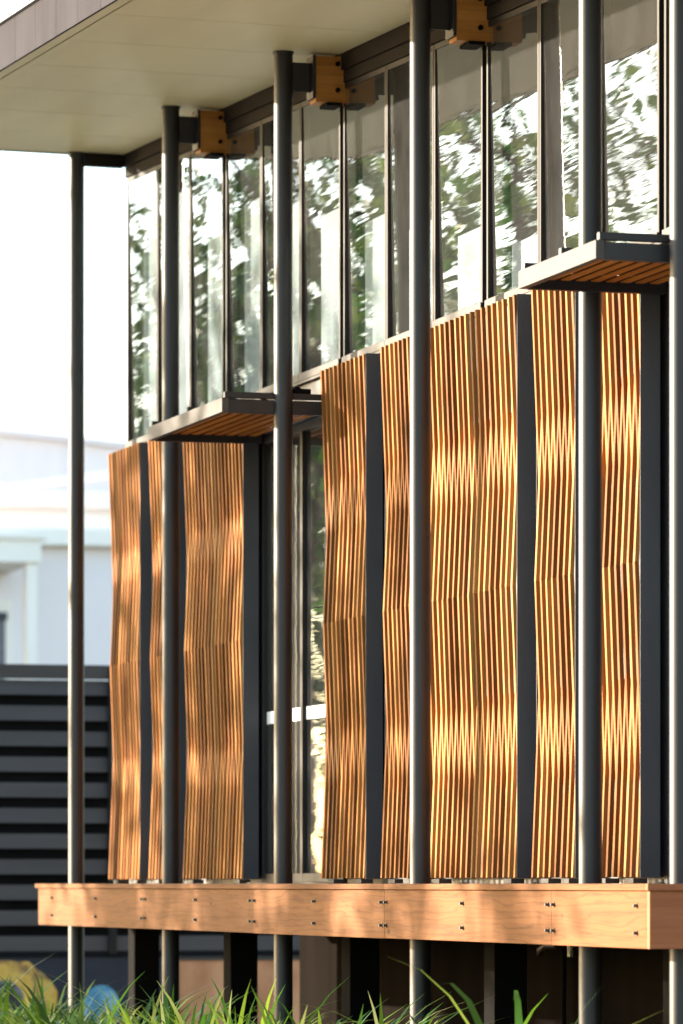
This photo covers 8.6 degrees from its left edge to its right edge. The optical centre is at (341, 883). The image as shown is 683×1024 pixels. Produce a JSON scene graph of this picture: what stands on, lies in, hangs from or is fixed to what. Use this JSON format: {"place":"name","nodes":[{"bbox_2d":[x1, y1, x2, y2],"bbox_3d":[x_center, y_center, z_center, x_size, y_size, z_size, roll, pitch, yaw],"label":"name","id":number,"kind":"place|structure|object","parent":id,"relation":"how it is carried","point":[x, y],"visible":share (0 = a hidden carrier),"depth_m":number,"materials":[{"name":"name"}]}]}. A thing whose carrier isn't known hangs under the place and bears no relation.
{"place":"outdoors","nodes":[
{"label":"outdoors","id":0,"kind":"place"},
{"bbox_2d":[0,526,111,680],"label":"lilac house","id":1,"kind":"structure","parent":0,"point":[34,595],"depth_m":67.92,"materials":[{"name":"white paint"}]},
{"bbox_2d":[0,600,11,679],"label":"window","id":2,"kind":"structure","parent":1,"relation":"in","point":[5,605],"depth_m":67.66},
{"bbox_2d":[0,471,110,528],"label":"white shed","id":3,"kind":"structure","parent":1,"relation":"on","point":[30,508],"depth_m":82.14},
{"bbox_2d":[0,427,126,491],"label":"grey warehouse","id":4,"kind":"structure","parent":0,"point":[28,455],"depth_m":98.57,"materials":[{"name":"concrete"}]},
{"bbox_2d":[0,0,126,440],"label":"sky","id":5,"kind":"structure","parent":0,"point":[34,187],"materials":[{"name":"white"}]},
{"bbox_2d":[0,957,572,1023],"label":"strappy grass","id":6,"kind":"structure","parent":0,"point":[40,1014],"depth_m":27.92,"materials":[{"name":"green plant"}]},
{"bbox_3d":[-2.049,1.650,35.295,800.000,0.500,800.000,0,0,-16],"label":"ground","id":7,"kind":"structure","parent":0,"visible":0},
{"bbox_2d":[67,152,84,1018],"bbox_3d":[-2.049,-2.124,35.295,0.180,7.049,0.180,0,0,-16],"label":"steel post","id":8,"kind":"object","parent":7,"relation":"on","point":[76,545],"visible":1,"depth_m":35.24,"materials":[{"name":"grey metal"}]},
{"bbox_2d":[0,956,161,1023],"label":"painted wall","id":9,"kind":"structure","parent":7,"relation":"on","point":[103,972],"depth_m":41.40,"materials":[{"name":"multicoloured paint"}]},
{"bbox_2d":[0,664,299,956],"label":"louvre fence","id":10,"kind":"object","parent":9,"relation":"on","point":[34,782],"visible":0.22,"depth_m":41.45,"materials":[{"name":"grey metal"}]},
{"bbox_2d":[161,105,199,1021],"bbox_3d":[-1.161,-2.057,32.429,0.287,6.914,0.180,0,0,-16],"label":"steel post","id":11,"kind":"object","parent":7,"relation":"on","point":[177,129],"visible":1,"depth_m":32.36,"materials":[{"name":"grey metal"}]},
{"bbox_2d":[179,956,299,1023],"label":"copper panel","id":12,"kind":"object","parent":7,"relation":"on","point":[196,973],"visible":0.26,"depth_m":41.80,"materials":[{"name":"brown metal"}]},
{"bbox_2d":[273,50,315,1023],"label":"steel post","id":13,"kind":"object","parent":7,"relation":"on","point":[290,76],"visible":1,"depth_m":29.48,"materials":[{"name":"grey metal"}]},
{"bbox_2d":[0,0,668,1023],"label":"building","id":14,"kind":"structure","parent":7,"relation":"on","point":[100,82],"depth_m":31.37,"materials":[{"name":"glass"}]},
{"bbox_2d":[126,165,156,446],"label":"clerestory window","id":15,"kind":"structure","parent":14,"relation":"in","point":[150,195],"depth_m":35.08,"materials":[{"name":"metal"}]},
{"bbox_2d":[157,151,189,420],"bbox_3d":[-1.224,-4.390,33.973,0.085,2.056,0.992,0,0,-16],"label":"clerestory window","id":16,"kind":"structure","parent":14,"relation":"in","point":[184,196],"depth_m":34.00,"materials":[{"name":"glass"}]},
{"bbox_2d":[190,150,225,406],"bbox_3d":[-0.950,-4.367,33.029,0.085,2.010,0.957,0,0,-16],"label":"clerestory window","id":17,"kind":"structure","parent":14,"relation":"in","point":[217,204],"depth_m":33.15,"materials":[{"name":"glass"}]},
{"bbox_2d":[148,387,321,443],"bbox_3d":[-0.667,-3.126,30.490,0.795,0.180,2.000,0,0,-16],"label":"slatted awning","id":18,"kind":"object","parent":14,"relation":"attached to","point":[225,417],"visible":0.91,"depth_m":30.38,"materials":[{"name":"brown wood"}]},
{"bbox_2d":[226,120,260,399],"bbox_3d":[-0.662,-4.343,32.035,0.085,1.962,0.957,0,0,-16],"label":"clerestory window","id":19,"kind":"structure","parent":14,"relation":"in","point":[253,209],"depth_m":32.17,"materials":[{"name":"glass"}]},
{"bbox_2d":[260,103,299,392],"bbox_3d":[-0.388,-4.320,31.091,0.085,1.917,0.992,0,0,-16],"label":"clerestory window","id":20,"kind":"structure","parent":14,"relation":"in","point":[266,387],"depth_m":31.54,"materials":[{"name":"metal"}]},
{"bbox_2d":[261,416,346,881],"bbox_3d":[-0.242,-1.550,30.613,0.060,3.080,2.050,0,0,-16],"label":"glass door","id":21,"kind":"structure","parent":14,"relation":"in","point":[306,712],"depth_m":30.62,"materials":[{"name":"metal"}]},
{"bbox_2d":[299,100,342,381],"bbox_3d":[-0.114,-4.297,30.148,0.085,1.870,0.957,0,0,-16],"label":"clerestory window","id":22,"kind":"structure","parent":14,"relation":"in","point":[332,222],"depth_m":30.28,"materials":[{"name":"metal"}]},
{"bbox_2d":[35,884,682,948],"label":"timber deck","id":23,"kind":"structure","parent":14,"relation":"attached to","point":[643,916],"depth_m":26.04,"materials":[{"name":"brown wood"}]},
{"bbox_2d":[108,442,151,883],"bbox_3d":[-1.612,-1.665,34.909,0.126,3.328,0.997,0,0,-16],"label":"timber screen","id":24,"kind":"object","parent":23,"relation":"on","point":[131,545],"visible":0.92,"depth_m":34.75,"materials":[{"name":"brown wood"}]},
{"bbox_2d":[148,441,185,883],"bbox_3d":[-1.275,-1.665,33.749,0.126,3.328,0.812,0,0,-16],"label":"timber screen","id":25,"kind":"object","parent":23,"relation":"on","point":[155,474],"visible":0.3,"depth_m":33.87,"materials":[{"name":"brown wood"}]},
{"bbox_2d":[183,429,258,883],"bbox_3d":[-0.866,-1.665,32.340,0.126,3.328,1.677,0,0,-16],"label":"timber screen","id":26,"kind":"object","parent":23,"relation":"on","point":[221,658],"visible":0.86,"depth_m":32.13,"materials":[{"name":"brown wood"}]},
{"bbox_2d":[320,353,382,883],"bbox_3d":[0.059,-1.665,29.152,0.126,3.328,1.007,0,0,-16],"label":"timber screen","id":27,"kind":"object","parent":23,"relation":"on","point":[352,411],"visible":0.97,"depth_m":28.95,"materials":[{"name":"brown wood"}]},
{"bbox_2d":[380,337,409,883],"bbox_3d":[0.391,-1.665,28.006,0.126,3.328,0.692,0,0,-16],"label":"timber screen","id":28,"kind":"object","parent":23,"relation":"on","point":[395,383],"visible":0.69,"depth_m":28.07,"materials":[{"name":"brown wood"}]},
{"bbox_2d":[431,294,535,883],"bbox_3d":[0.793,-1.665,26.621,0.126,3.328,1.747,0,0,-16],"label":"timber screen","id":29,"kind":"object","parent":23,"relation":"on","point":[483,615],"visible":0.86,"depth_m":26.41,"materials":[{"name":"brown wood"}]},
{"bbox_2d":[531,273,578,883],"bbox_3d":[1.214,-1.665,25.171,0.126,3.328,0.727,0,0,-16],"label":"timber screen","id":30,"kind":"object","parent":23,"relation":"on","point":[555,328],"visible":0.67,"depth_m":25.15,"materials":[{"name":"brown wood"}]},
{"bbox_2d":[602,275,659,883],"bbox_3d":[1.490,-1.665,24.220,0.126,3.328,0.817,0,0,-16],"label":"timber screen","id":31,"kind":"object","parent":23,"relation":"on","point":[630,585],"visible":0.64,"depth_m":24.01,"materials":[{"name":"brown wood"}]},
{"bbox_2d":[342,66,385,361],"bbox_3d":[0.174,-4.273,29.154,0.085,1.822,0.957,0,0,-16],"label":"clerestory window","id":32,"kind":"structure","parent":14,"relation":"in","point":[375,229],"depth_m":29.34,"materials":[{"name":"metal"}]},
{"bbox_2d":[384,45,433,344],"bbox_3d":[0.448,-4.251,28.210,0.085,1.777,0.992,0,0,-16],"label":"clerestory window","id":33,"kind":"structure","parent":14,"relation":"in","point":[391,69],"depth_m":28.66,"materials":[{"name":"metal"}]},
{"bbox_2d":[432,40,485,327],"bbox_3d":[0.722,-4.227,27.267,0.085,1.731,0.957,0,0,-16],"label":"clerestory window","id":34,"kind":"structure","parent":14,"relation":"in","point":[472,244],"depth_m":27.47,"materials":[{"name":"glass"}]},
{"bbox_2d":[485,0,538,308],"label":"clerestory window","id":35,"kind":"structure","parent":14,"relation":"in","point":[526,250],"depth_m":26.70,"materials":[{"name":"metal"}]},
{"bbox_2d":[539,0,559,262],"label":"clerestory window","id":36,"kind":"structure","parent":14,"relation":"in","point":[544,5],"depth_m":25.78,"materials":[{"name":"metal"}]},
{"bbox_2d":[518,232,668,294],"bbox_3d":[1.464,-3.161,23.145,0.795,0.180,1.205,0,0,-16],"label":"slatted awning","id":37,"kind":"object","parent":14,"relation":"attached to","point":[601,262],"visible":0.98,"depth_m":23.18,"materials":[{"name":"brown wood"}]},
{"bbox_2d":[602,0,663,243],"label":"clerestory window","id":38,"kind":"structure","parent":14,"relation":"in","point":[605,3],"depth_m":24.81,"materials":[{"name":"metal"}]},
{"bbox_2d":[662,0,668,234],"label":"clerestory window","id":39,"kind":"structure","parent":14,"relation":"in","point":[666,2],"depth_m":23.82,"materials":[{"name":"metal"}]},
{"bbox_2d":[410,0,455,1023],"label":"steel post","id":40,"kind":"object","parent":7,"relation":"on","point":[426,16],"visible":1,"depth_m":26.60,"materials":[{"name":"grey metal"}]},
{"bbox_2d":[392,958,656,1023],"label":"grass tuft","id":41,"kind":"object","parent":7,"relation":"on","point":[477,1019],"visible":1,"depth_m":21.59,"materials":[{"name":"green plant"}]},
{"bbox_2d":[536,945,572,1023],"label":"steel post","id":42,"kind":"object","parent":7,"relation":"on","point":[565,954],"visible":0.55,"depth_m":29.45,"materials":[{"name":"black metal"}]},
{"bbox_2d":[579,0,601,1023],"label":"steel post","id":43,"kind":"object","parent":7,"relation":"on","point":[590,476],"visible":1,"depth_m":23.72,"materials":[{"name":"grey metal"}]},
{"bbox_2d":[669,0,682,1023],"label":"steel post","id":44,"kind":"object","parent":7,"relation":"on","point":[675,478],"visible":1,"depth_m":22.41,"materials":[{"name":"grey metal"}]}
]}

